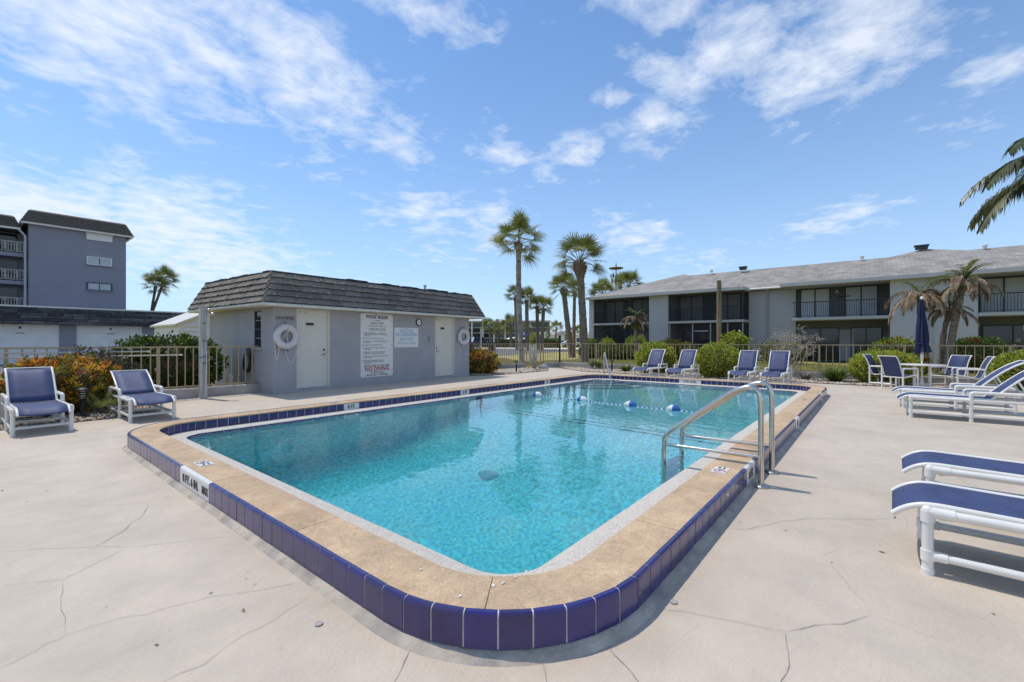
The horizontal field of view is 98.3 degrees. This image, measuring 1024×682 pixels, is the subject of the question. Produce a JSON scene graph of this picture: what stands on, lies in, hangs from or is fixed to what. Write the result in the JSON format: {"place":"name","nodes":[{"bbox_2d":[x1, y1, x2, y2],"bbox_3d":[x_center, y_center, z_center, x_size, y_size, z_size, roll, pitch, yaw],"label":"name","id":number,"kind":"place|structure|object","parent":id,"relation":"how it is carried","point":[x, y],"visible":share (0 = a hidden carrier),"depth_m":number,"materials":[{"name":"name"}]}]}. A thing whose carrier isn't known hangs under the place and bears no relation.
{"place":"outdoors","nodes":[
{"label":"outdoors","id":0,"kind":"place"},
{"bbox_2d":[0,402,165,430],"bbox_3d":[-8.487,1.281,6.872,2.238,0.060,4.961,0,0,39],"label":"gravel","id":1,"kind":"structure","parent":0,"point":[92,414],"depth_m":7.50,"materials":[{"name":"grey gravel"}]},
{"bbox_2d":[0,351,122,413],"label":"croton bush","id":2,"kind":"object","parent":1,"relation":"on","point":[93,375],"visible":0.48,"depth_m":7.79,"materials":[{"name":"orange plant"}]},
{"bbox_2d":[76,387,88,416],"bbox_3d":[-7.290,1.045,7.514,0.170,0.510,0.170,0,0,39],"label":"path light","id":3,"kind":"object","parent":1,"relation":"on","point":[82,394],"visible":0.94,"depth_m":7.49,"materials":[{"name":"black metal"}]},
{"bbox_2d":[51,344,143,407],"bbox_3d":[-8.114,0.697,8.676,0.896,1.271,1.520,0,0,39],"label":"brown shrub","id":4,"kind":"object","parent":1,"relation":"on","point":[118,362],"visible":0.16,"depth_m":8.71,"materials":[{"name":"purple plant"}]},
{"bbox_2d":[85,383,126,413],"bbox_3d":[-7.047,1.019,7.722,0.992,0.572,0.666,0,0,39],"label":"fan palm seedling","id":5,"kind":"object","parent":1,"relation":"on","point":[106,401],"visible":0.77,"depth_m":7.64,"materials":[{"name":"green plant"}]},
{"bbox_2d":[0,349,576,373],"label":"road","id":6,"kind":"structure","parent":0,"point":[499,351],"depth_m":55.63,"materials":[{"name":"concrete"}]},
{"bbox_2d":[0,209,134,309],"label":"tall apartment","id":7,"kind":"structure","parent":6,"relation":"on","point":[53,259],"depth_m":44.73,"materials":[{"name":"paint"}]},
{"bbox_2d":[0,232,16,252],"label":"sliding door","id":8,"kind":"structure","parent":7,"relation":"in","point":[3,236],"depth_m":43.55,"materials":[{"name":"grey glass"}]},
{"bbox_2d":[0,260,16,280],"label":"sliding door","id":9,"kind":"structure","parent":7,"relation":"in","point":[3,263],"depth_m":43.53,"materials":[{"name":"grey glass"}]},
{"bbox_2d":[0,288,16,304],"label":"sliding door","id":10,"kind":"structure","parent":7,"relation":"in","point":[4,292],"depth_m":43.53,"materials":[{"name":"grey glass"}]},
{"bbox_2d":[86,256,112,267],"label":"window","id":11,"kind":"structure","parent":7,"relation":"in","point":[93,261],"depth_m":46.81,"materials":[{"name":"white glass"}]},
{"bbox_2d":[86,282,112,291],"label":"window","id":12,"kind":"structure","parent":7,"relation":"in","point":[91,286],"depth_m":46.81,"materials":[{"name":"white glass"}]},
{"bbox_2d":[0,304,186,364],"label":"garage row","id":13,"kind":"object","parent":6,"relation":"on","point":[33,326],"visible":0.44,"depth_m":25.78,"materials":[{"name":"paint"}]},
{"bbox_2d":[0,324,59,364],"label":"garage door","id":14,"kind":"structure","parent":13,"relation":"in","point":[11,335],"depth_m":24.74,"materials":[{"name":"white metal"}]},
{"bbox_2d":[76,325,142,355],"bbox_3d":[-24.890,0.150,27.436,0.125,2.300,3.090,0,0,39],"label":"garage door","id":15,"kind":"structure","parent":13,"relation":"in","point":[88,335],"depth_m":27.11,"materials":[{"name":"white metal"}]},
{"bbox_2d":[469,337,500,350],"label":"pickup truck","id":16,"kind":"object","parent":6,"relation":"on","point":[475,340],"visible":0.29,"depth_m":59.24,"materials":[{"name":"paint"}]},
{"bbox_2d":[0,346,987,378],"bbox_3d":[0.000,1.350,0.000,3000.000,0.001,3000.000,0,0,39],"label":"lawn","id":17,"kind":"structure","parent":0,"point":[564,355],"depth_m":34.14,"materials":[{"name":"green plant"}]},
{"bbox_2d":[140,271,171,310],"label":"fan palm","id":18,"kind":"object","parent":17,"relation":"on","point":[146,279],"visible":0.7,"depth_m":57.87,"materials":[{"name":"green plant"}]},
{"bbox_2d":[144,263,181,310],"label":"fan palm","id":19,"kind":"object","parent":17,"relation":"on","point":[169,272],"visible":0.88,"depth_m":57.85,"materials":[{"name":"green plant"}]},
{"bbox_2d":[107,329,230,388],"bbox_3d":[-8.426,0.546,10.809,1.661,1.672,2.605,0,0,39],"label":"hedge","id":20,"kind":"object","parent":17,"relation":"on","point":[184,339],"visible":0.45,"depth_m":10.52,"materials":[{"name":"green plant"}]},
{"bbox_2d":[89,383,259,404],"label":"curb","id":21,"kind":"structure","parent":17,"relation":"on","point":[188,393],"depth_m":10.44,"materials":[{"name":"grey concrete"}]},
{"bbox_2d":[0,346,258,389],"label":"fence","id":22,"kind":"object","parent":21,"relation":"on","point":[150,347],"visible":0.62,"depth_m":9.94,"materials":[{"name":"beige metal"}]},
{"bbox_2d":[0,351,149,353],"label":"pool pole","id":23,"kind":"object","parent":22,"relation":"attached to","point":[60,352],"visible":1,"depth_m":8.36,"materials":[{"name":"metal"}]},
{"bbox_2d":[0,354,181,358],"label":"pool pole","id":24,"kind":"object","parent":22,"relation":"attached to","point":[87,356],"visible":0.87,"depth_m":9.21,"materials":[{"name":"metal"}]},
{"bbox_2d":[150,313,209,339],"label":"shed","id":25,"kind":"structure","parent":17,"relation":"on","point":[186,323],"depth_m":16.08,"materials":[{"name":"white paint"}]},
{"bbox_2d":[480,317,495,341],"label":"fan palm","id":26,"kind":"object","parent":17,"relation":"on","point":[487,321],"visible":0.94,"depth_m":84.78,"materials":[{"name":"green plant"}]},
{"bbox_2d":[497,311,514,347],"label":"fan palm","id":27,"kind":"object","parent":17,"relation":"on","point":[508,318],"visible":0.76,"depth_m":79.78,"materials":[{"name":"green plant"}]},
{"bbox_2d":[469,319,550,342],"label":"distant apartments","id":28,"kind":"structure","parent":17,"relation":"on","point":[474,328],"depth_m":239.66,"materials":[{"name":"white"}]},
{"bbox_2d":[497,363,524,368],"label":"curb","id":29,"kind":"structure","parent":17,"relation":"on","point":[512,365],"depth_m":20.77,"materials":[{"name":"grey concrete"}]},
{"bbox_2d":[474,343,524,363],"bbox_3d":[-1.466,0.710,19.804,5.403,1.181,0.060,0,0,-40],"label":"fence","id":30,"kind":"object","parent":29,"relation":"on","point":[494,347],"visible":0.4,"depth_m":21.08,"materials":[{"name":"beige metal"}]},
{"bbox_2d":[503,284,527,350],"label":"fan palm","id":31,"kind":"object","parent":17,"relation":"on","point":[508,295],"visible":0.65,"depth_m":59.75,"materials":[{"name":"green plant"}]},
{"bbox_2d":[487,208,546,362],"bbox_3d":[0.453,-3.340,26.779,4.102,9.386,3.854,0,0,39],"label":"fan palm","id":32,"kind":"object","parent":17,"relation":"on","point":[519,221],"visible":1,"depth_m":26.64,"materials":[{"name":"green plant"}]},
{"bbox_2d":[500,337,558,347],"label":"hedge","id":33,"kind":"object","parent":17,"relation":"on","point":[507,341],"visible":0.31,"depth_m":78.85,"materials":[{"name":"green plant"}]},
{"bbox_2d":[521,285,538,350],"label":"fan palm","id":34,"kind":"object","parent":17,"relation":"on","point":[528,291],"visible":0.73,"depth_m":59.76,"materials":[{"name":"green plant"}]},
{"bbox_2d":[528,295,544,349],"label":"fan palm","id":35,"kind":"object","parent":17,"relation":"on","point":[537,327],"visible":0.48,"depth_m":61.78,"materials":[{"name":"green plant"}]},
{"bbox_2d":[532,294,554,350],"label":"fan palm","id":36,"kind":"object","parent":17,"relation":"on","point":[546,301],"visible":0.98,"depth_m":59.72,"materials":[{"name":"green plant"}]},
{"bbox_2d":[547,272,577,357],"bbox_3d":[4.129,-2.228,35.955,2.791,7.217,3.108,0,0,39],"label":"fan palm","id":37,"kind":"object","parent":17,"relation":"on","point":[564,290],"visible":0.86,"depth_m":35.81,"materials":[{"name":"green plant"}]},
{"bbox_2d":[561,279,586,354],"bbox_3d":[5.634,-2.251,39.991,2.730,7.190,2.477,0,0,6],"label":"fan palm","id":38,"kind":"object","parent":17,"relation":"on","point":[575,295],"visible":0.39,"depth_m":39.86,"materials":[{"name":"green plant"}]},
{"bbox_2d":[552,231,608,361],"bbox_3d":[3.889,-2.486,25.063,3.473,7.689,3.759,0,0,39],"label":"fan palm","id":39,"kind":"object","parent":17,"relation":"on","point":[579,266],"visible":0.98,"depth_m":24.79,"materials":[{"name":"green plant"}]},
{"bbox_2d":[586,276,617,295],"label":"fan palm","id":40,"kind":"object","parent":17,"relation":"on","point":[601,284],"visible":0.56,"depth_m":61.48,"materials":[{"name":"green plant"}]},
{"bbox_2d":[595,344,633,359],"bbox_3d":[7.471,0.800,32.061,2.960,1.224,2.563,0,0,15],"label":"hibiscus","id":41,"kind":"object","parent":17,"relation":"on","point":[615,352],"visible":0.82,"depth_m":31.42,"materials":[{"name":"green plant"}]},
{"bbox_2d":[611,268,643,289],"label":"fan palm","id":42,"kind":"object","parent":17,"relation":"on","point":[626,277],"visible":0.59,"depth_m":61.30,"materials":[{"name":"green plant"}]},
{"bbox_2d":[620,307,648,351],"bbox_3d":[8.321,-0.476,30.081,1.929,3.676,1.726,0,0,39],"label":"feather palm","id":43,"kind":"object","parent":17,"relation":"on","point":[636,317],"visible":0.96,"depth_m":29.90,"materials":[{"name":"green plant"}]},
{"bbox_2d":[625,334,647,359],"bbox_3d":[9.010,0.419,32.153,1.984,1.959,1.708,0,0,39],"label":"hibiscus","id":44,"kind":"object","parent":17,"relation":"on","point":[629,341],"visible":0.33,"depth_m":31.89,"materials":[{"name":"green plant"}]},
{"bbox_2d":[717,280,721,342],"bbox_3d":[13.732,-1.354,29.341,0.330,5.311,0.332,0,0,39],"label":"utility pole","id":45,"kind":"object","parent":17,"relation":"on","point":[719,312],"visible":0.84,"depth_m":29.23,"materials":[{"name":"brown wood"}]},
{"bbox_2d":[719,330,753,350],"bbox_3d":[13.971,0.353,28.075,2.411,2.213,1.838,0,0,39],"label":"hibiscus","id":46,"kind":"object","parent":17,"relation":"on","point":[732,337],"visible":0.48,"depth_m":27.67,"materials":[{"name":"green plant"}]},
{"bbox_2d":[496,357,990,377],"bbox_3d":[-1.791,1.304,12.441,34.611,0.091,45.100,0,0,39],"label":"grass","id":47,"kind":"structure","parent":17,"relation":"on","point":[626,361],"depth_m":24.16,"materials":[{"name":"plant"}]},
{"bbox_2d":[559,362,994,385],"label":"curb","id":48,"kind":"structure","parent":17,"relation":"on","point":[797,374],"depth_m":15.25,"materials":[{"name":"grey concrete"}]},
{"bbox_2d":[558,343,1023,377],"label":"fence","id":49,"kind":"object","parent":48,"relation":"on","point":[904,348],"visible":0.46,"depth_m":15.39,"materials":[{"name":"beige metal"}]},
{"bbox_2d":[756,339,810,362],"bbox_3d":[15.783,0.659,25.845,2.879,1.540,2.154,0,0,39],"label":"hibiscus","id":50,"kind":"object","parent":17,"relation":"on","point":[768,351],"visible":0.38,"depth_m":25.55,"materials":[{"name":"green plant"}]},
{"bbox_2d":[586,244,1023,363],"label":"apartment block","id":51,"kind":"structure","parent":17,"relation":"on","point":[836,305],"depth_m":28.41,"materials":[{"name":"grey paint"}]},
{"bbox_2d":[800,288,829,317],"bbox_3d":[19.769,-2.455,28.871,1.614,1.910,0.067,0,0,39],"label":"sliding door","id":52,"kind":"structure","parent":51,"relation":"in","point":[820,294],"depth_m":28.86,"materials":[{"name":"grey glass"}]},
{"bbox_2d":[802,328,838,360],"bbox_3d":[19.989,0.200,28.691,1.992,2.100,0.067,0,0,39],"label":"sliding door","id":53,"kind":"structure","parent":51,"relation":"in","point":[832,335],"depth_m":28.59,"materials":[{"name":"grey glass"}]},
{"bbox_2d":[839,329,853,360],"bbox_3d":[21.049,0.265,27.838,0.770,1.970,0.048,0,0,39],"label":"entry door","id":54,"kind":"structure","parent":51,"relation":"in","point":[844,335],"depth_m":27.85,"materials":[{"name":"paint"}]},
{"bbox_2d":[845,285,877,315],"bbox_3d":[21.600,-2.455,27.373,1.614,1.910,0.067,0,0,39],"label":"sliding door","id":55,"kind":"structure","parent":51,"relation":"in","point":[868,291],"depth_m":27.34,"materials":[{"name":"grey glass"}]},
{"bbox_2d":[851,327,881,356],"bbox_3d":[21.783,0.200,27.223,1.519,2.100,0.067,0,0,39],"label":"sliding door","id":56,"kind":"structure","parent":51,"relation":"in","point":[862,335],"depth_m":27.28,"materials":[{"name":"grey glass"}]},
{"bbox_2d":[979,276,1023,312],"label":"sliding door","id":57,"kind":"structure","parent":51,"relation":"in","point":[1014,283],"depth_m":23.56,"materials":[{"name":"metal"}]},
{"bbox_2d":[982,325,1023,351],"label":"sliding door","id":58,"kind":"structure","parent":51,"relation":"in","point":[1011,334],"depth_m":23.51,"materials":[{"name":"grey glass"}]},
{"bbox_2d":[866,335,915,354],"bbox_3d":[18.675,0.527,21.561,2.322,1.704,1.857,0,0,39],"label":"hibiscus","id":59,"kind":"object","parent":17,"relation":"on","point":[894,341],"visible":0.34,"depth_m":21.27,"materials":[{"name":"green plant"}]},
{"bbox_2d":[884,275,949,324],"bbox_3d":[17.595,-0.716,19.092,2.178,4.127,2.236,0,0,14],"label":"feather palm","id":60,"kind":"object","parent":17,"relation":"on","point":[910,298],"visible":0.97,"depth_m":18.75,"materials":[{"name":"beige plant"}]},
{"bbox_2d":[911,351,933,374],"bbox_3d":[15.578,0.848,16.995,0.910,1.013,0.863,0,0,-13],"label":"hibiscus","id":61,"kind":"object","parent":17,"relation":"on","point":[926,361],"visible":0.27,"depth_m":16.73,"materials":[{"name":"green plant"}]},
{"bbox_2d":[927,293,979,371],"bbox_3d":[18.648,-0.330,18.773,1.559,3.366,1.553,0,0,39],"label":"feather palm","id":62,"kind":"object","parent":17,"relation":"on","point":[946,322],"visible":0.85,"depth_m":18.72,"materials":[{"name":"brown plant"}]},
{"bbox_2d":[924,258,1004,372],"bbox_3d":[18.704,-1.010,18.454,2.099,4.767,2.295,0,0,10],"label":"feather palm","id":63,"kind":"object","parent":17,"relation":"on","point":[960,286],"visible":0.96,"depth_m":18.28,"materials":[{"name":"green plant"}]},
{"bbox_2d":[945,335,1017,371],"bbox_3d":[19.684,0.556,18.729,2.438,1.652,1.886,0,0,39],"label":"hibiscus","id":64,"kind":"object","parent":17,"relation":"on","point":[979,351],"visible":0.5,"depth_m":18.36,"materials":[{"name":"green plant"}]},
{"bbox_2d":[469,367,547,375],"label":"gravel","id":65,"kind":"structure","parent":0,"point":[511,370],"depth_m":18.39,"materials":[{"name":"white gravel"}]},
{"bbox_2d":[0,368,1023,681],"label":"pool deck","id":66,"kind":"structure","parent":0,"point":[842,454],"depth_m":2.35,"materials":[{"name":"beige concrete"}]},
{"bbox_2d":[0,367,73,436],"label":"lounger","id":67,"kind":"object","parent":66,"relation":"on","point":[32,391],"visible":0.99,"depth_m":6.77,"materials":[{"name":"blue fabric"}]},
{"bbox_2d":[108,369,175,422],"bbox_3d":[-6.458,0.920,7.709,1.761,0.760,0.630,0,0,38],"label":"lounger","id":68,"kind":"object","parent":66,"relation":"on","point":[135,387],"visible":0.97,"depth_m":7.79,"materials":[{"name":"blue fabric"}]},
{"bbox_2d":[198,307,215,398],"bbox_3d":[-6.894,0.270,10.008,0.363,2.060,0.205,0,0,-15],"label":"outdoor shower","id":69,"kind":"object","parent":66,"relation":"on","point":[202,357],"visible":1,"depth_m":9.97,"materials":[{"name":"white wood"}]},
{"bbox_2d":[187,270,484,393],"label":"pool house","id":70,"kind":"structure","parent":66,"relation":"on","point":[325,312],"depth_m":12.07,"materials":[{"name":"grey paint"}]},
{"bbox_2d":[242,348,251,383],"bbox_3d":[-6.817,0.721,11.435,0.424,1.067,0.151,0,0,37],"label":"hose coil","id":71,"kind":"object","parent":70,"relation":"attached to","point":[248,369],"visible":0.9,"depth_m":11.35,"materials":[{"name":"black rubber"}]},
{"bbox_2d":[251,311,261,349],"bbox_3d":[-6.467,-0.262,11.259,0.490,0.995,0.120,0,0,37],"label":"window","id":72,"kind":"structure","parent":70,"relation":"in","point":[257,313],"depth_m":11.30,"materials":[{"name":"black glass"}]},
{"bbox_2d":[273,322,298,362],"bbox_3d":[-5.565,0.040,10.930,0.169,1.021,0.642,0,0,37],"label":"life ring","id":73,"kind":"object","parent":70,"relation":"hanging from","point":[279,342],"visible":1,"depth_m":10.90,"materials":[{"name":"plastic"}]},
{"bbox_2d":[297,309,329,388],"bbox_3d":[-5.225,0.203,11.602,0.117,2.045,0.900,0,0,37],"label":"door","id":74,"kind":"structure","parent":70,"relation":"in","point":[313,326],"depth_m":11.62,"materials":[{"name":"beige paint"}]},
{"bbox_2d":[360,313,392,377],"bbox_3d":[-4.007,0.125,13.158,0.022,1.860,1.140,0,0,36],"label":"rules sign","id":75,"kind":"object","parent":70,"relation":"attached to","point":[376,346],"visible":1,"depth_m":13.13,"materials":[{"name":"white paint"}]},
{"bbox_2d":[394,327,417,346],"bbox_3d":[-3.345,-0.110,14.056,0.014,0.620,0.960,0,0,37],"label":"warning sign","id":76,"kind":"object","parent":70,"relation":"attached to","point":[405,337],"visible":1,"depth_m":14.01,"materials":[{"name":"white paint"}]},
{"bbox_2d":[435,317,453,376],"bbox_3d":[-2.373,0.203,15.451,0.117,2.045,0.930,0,0,37],"label":"door","id":77,"kind":"structure","parent":70,"relation":"in","point":[444,327],"depth_m":15.47,"materials":[{"name":"beige paint"}]},
{"bbox_2d":[457,327,469,353],"bbox_3d":[-1.746,0.003,16.085,0.169,0.995,0.612,0,0,37],"label":"life ring","id":78,"kind":"object","parent":70,"relation":"hanging from","point":[460,335],"visible":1,"depth_m":16.04,"materials":[{"name":"plastic"}]},
{"bbox_2d":[122,374,828,666],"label":"swimming pool","id":79,"kind":"structure","parent":66,"relation":"in","point":[615,579],"depth_m":2.50,"materials":[{"name":"beige stone"}]},
{"bbox_2d":[187,380,796,573],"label":"water","id":80,"kind":"structure","parent":79,"relation":"in","point":[516,481],"depth_m":4.79,"materials":[{"name":"teal liquid"}]},
{"bbox_2d":[532,392,693,412],"bbox_3d":[1.857,1.273,9.098,5.574,0.206,0.191,0,0,42],"label":"float line","id":81,"kind":"object","parent":80,"relation":"on","point":[634,404],"visible":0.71,"depth_m":8.63,"materials":[{"name":"white plastic"}]},
{"bbox_2d":[661,381,779,488],"bbox_3d":[2.057,1.323,4.428,0.997,1.855,0.676,0,0,39],"label":"pool ladder","id":82,"kind":"object","parent":79,"relation":"attached to","point":[685,423],"visible":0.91,"depth_m":4.34,"materials":[{"name":"silver metal"}]},
{"bbox_2d":[0,408,963,681],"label":"deck cracks","id":83,"kind":"object","parent":66,"relation":"on","point":[408,652],"visible":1,"depth_m":2.10,"materials":[{"name":"grey concrete"}]},
{"bbox_2d":[633,349,667,376],"bbox_3d":[4.906,0.800,15.728,0.630,0.999,1.642,0,0,42],"label":"lounger","id":84,"kind":"object","parent":66,"relation":"on","point":[655,359],"visible":0.91,"depth_m":15.99,"materials":[{"name":"blue fabric"}]},
{"bbox_2d":[665,349,698,377],"bbox_3d":[5.776,0.800,15.017,0.630,0.999,1.642,0,0,40],"label":"lounger","id":85,"kind":"object","parent":66,"relation":"on","point":[686,360],"visible":0.9,"depth_m":15.28,"materials":[{"name":"blue fabric"}]},
{"bbox_2d":[728,350,760,381],"bbox_3d":[7.245,0.800,13.815,0.630,0.999,1.642,0,0,39],"label":"lounger","id":86,"kind":"object","parent":66,"relation":"on","point":[747,362],"visible":0.9,"depth_m":14.10,"materials":[{"name":"blue fabric"}]},
{"bbox_2d":[759,351,791,382],"bbox_3d":[7.915,0.800,13.267,0.630,0.999,1.642,0,0,40],"label":"lounger","id":87,"kind":"object","parent":66,"relation":"on","point":[778,365],"visible":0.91,"depth_m":13.56,"materials":[{"name":"blue fabric"}]},
{"bbox_2d":[862,354,899,386],"bbox_3d":[10.800,0.846,12.970,0.591,0.908,0.728,0,0,-30],"label":"patio chair","id":88,"kind":"object","parent":66,"relation":"on","point":[873,366],"visible":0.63,"depth_m":13.04,"materials":[{"name":"white plastic"}]},
{"bbox_2d":[877,355,918,387],"bbox_3d":[10.421,0.846,11.977,0.728,0.908,0.591,0,0,-12],"label":"patio chair","id":89,"kind":"object","parent":66,"relation":"on","point":[891,367],"visible":0.94,"depth_m":11.90,"materials":[{"name":"blue fabric"}]},
{"bbox_2d":[912,296,931,386],"bbox_3d":[11.270,0.037,12.162,0.405,2.527,0.402,0,0,39],"label":"patio umbrella","id":90,"kind":"object","parent":66,"relation":"on","point":[922,347],"visible":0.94,"depth_m":12.12,"materials":[{"name":"blue fabric"}]},
{"bbox_2d":[900,363,947,386],"bbox_3d":[11.269,0.969,12.164,1.020,0.662,1.020,0,0,39],"label":"patio table","id":91,"kind":"object","parent":66,"relation":"on","point":[914,365],"visible":0.84,"depth_m":12.01,"materials":[{"name":"white plastic"}]},
{"bbox_2d":[931,355,971,388],"bbox_3d":[12.235,0.846,12.314,0.728,0.908,0.591,0,0,-9],"label":"patio chair","id":92,"kind":"object","parent":66,"relation":"on","point":[962,361],"visible":0.75,"depth_m":12.35,"materials":[{"name":"blue fabric"}]},
{"bbox_2d":[890,481,1023,580],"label":"lounger","id":93,"kind":"object","parent":66,"relation":"on","point":[930,501],"visible":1,"depth_m":2.49,"materials":[{"name":"white plastic"}]},
{"bbox_2d":[892,360,1023,412],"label":"lounger","id":94,"kind":"object","parent":66,"relation":"on","point":[984,382],"visible":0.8,"depth_m":8.18,"materials":[{"name":"white plastic"}]},
{"bbox_2d":[897,370,1023,421],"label":"lounger","id":95,"kind":"object","parent":66,"relation":"on","point":[989,396],"visible":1,"depth_m":7.21,"materials":[{"name":"white plastic"}]},
{"bbox_2d":[901,450,1023,495],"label":"lounger","id":96,"kind":"object","parent":66,"relation":"on","point":[932,463],"visible":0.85,"depth_m":3.32,"materials":[{"name":"white plastic"}]},
{"bbox_2d":[952,356,995,388],"bbox_3d":[12.082,0.846,11.597,0.728,0.908,0.591,0,0,35],"label":"patio chair","id":97,"kind":"object","parent":66,"relation":"on","point":[981,370],"visible":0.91,"depth_m":11.51,"materials":[{"name":"white plastic"}]},
{"bbox_2d":[0,0,1023,331],"label":"sky","id":98,"kind":"structure","parent":0,"point":[373,141],"materials":[{"name":"blue"}]},
{"bbox_2d":[549,366,1017,401],"bbox_3d":[9.297,1.315,11.839,24.600,0.001,6.900,0,0,39],"label":"gravel bed","id":99,"kind":"object","parent":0,"point":[757,380],"visible":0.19,"depth_m":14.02,"materials":[{"name":"grey gravel"}]},
{"bbox_2d":[633,340,677,372],"bbox_3d":[5.631,0.652,17.532,1.682,1.411,1.609,0,0,-8],"label":"clipped shrub","id":100,"kind":"object","parent":99,"relation":"on","point":[643,355],"visible":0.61,"depth_m":17.20,"materials":[{"name":"green plant"}]},
{"bbox_2d":[693,340,739,376],"bbox_3d":[7.346,0.655,15.882,1.787,1.399,1.760,0,0,39],"label":"clipped shrub","id":101,"kind":"object","parent":99,"relation":"on","point":[718,359],"visible":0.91,"depth_m":15.47,"materials":[{"name":"green plant"}]},
{"bbox_2d":[754,326,826,377],"bbox_3d":[9.481,0.370,15.495,2.007,1.893,2.227,0,0,-25],"label":"leafless shrub","id":102,"kind":"object","parent":99,"relation":"on","point":[791,348],"visible":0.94,"depth_m":15.29,"materials":[{"name":"plant"}]},
{"bbox_2d":[808,366,855,381],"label":"grass clump","id":103,"kind":"object","parent":99,"relation":"on","point":[836,374],"visible":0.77,"depth_m":13.88,"materials":[{"name":"green plant"}]},
{"bbox_2d":[846,349,925,383],"bbox_3d":[11.367,0.790,13.494,1.925,1.117,1.414,0,0,39],"label":"clipped shrub","id":104,"kind":"object","parent":99,"relation":"on","point":[860,368],"visible":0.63,"depth_m":13.32,"materials":[{"name":"green plant"}]},
{"bbox_2d":[959,137,1023,233],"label":"feather palm","id":105,"kind":"object","parent":99,"relation":"on","point":[992,207],"visible":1,"depth_m":9.57,"materials":[{"name":"green plant"}]},
{"bbox_2d":[986,349,1023,389],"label":"clipped shrub","id":106,"kind":"object","parent":99,"relation":"on","point":[1001,360],"visible":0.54,"depth_m":11.61,"materials":[{"name":"green plant"}]},
{"label":"gravel bed","id":107,"kind":"structure","parent":0,"visible":0},
{"bbox_2d":[469,346,501,373],"bbox_3d":[-1.206,0.758,17.439,1.600,1.165,1.463,0,0,39],"label":"croton bush","id":108,"kind":"object","parent":107,"relation":"on","point":[484,360],"visible":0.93,"depth_m":17.08,"materials":[{"name":"plant"}]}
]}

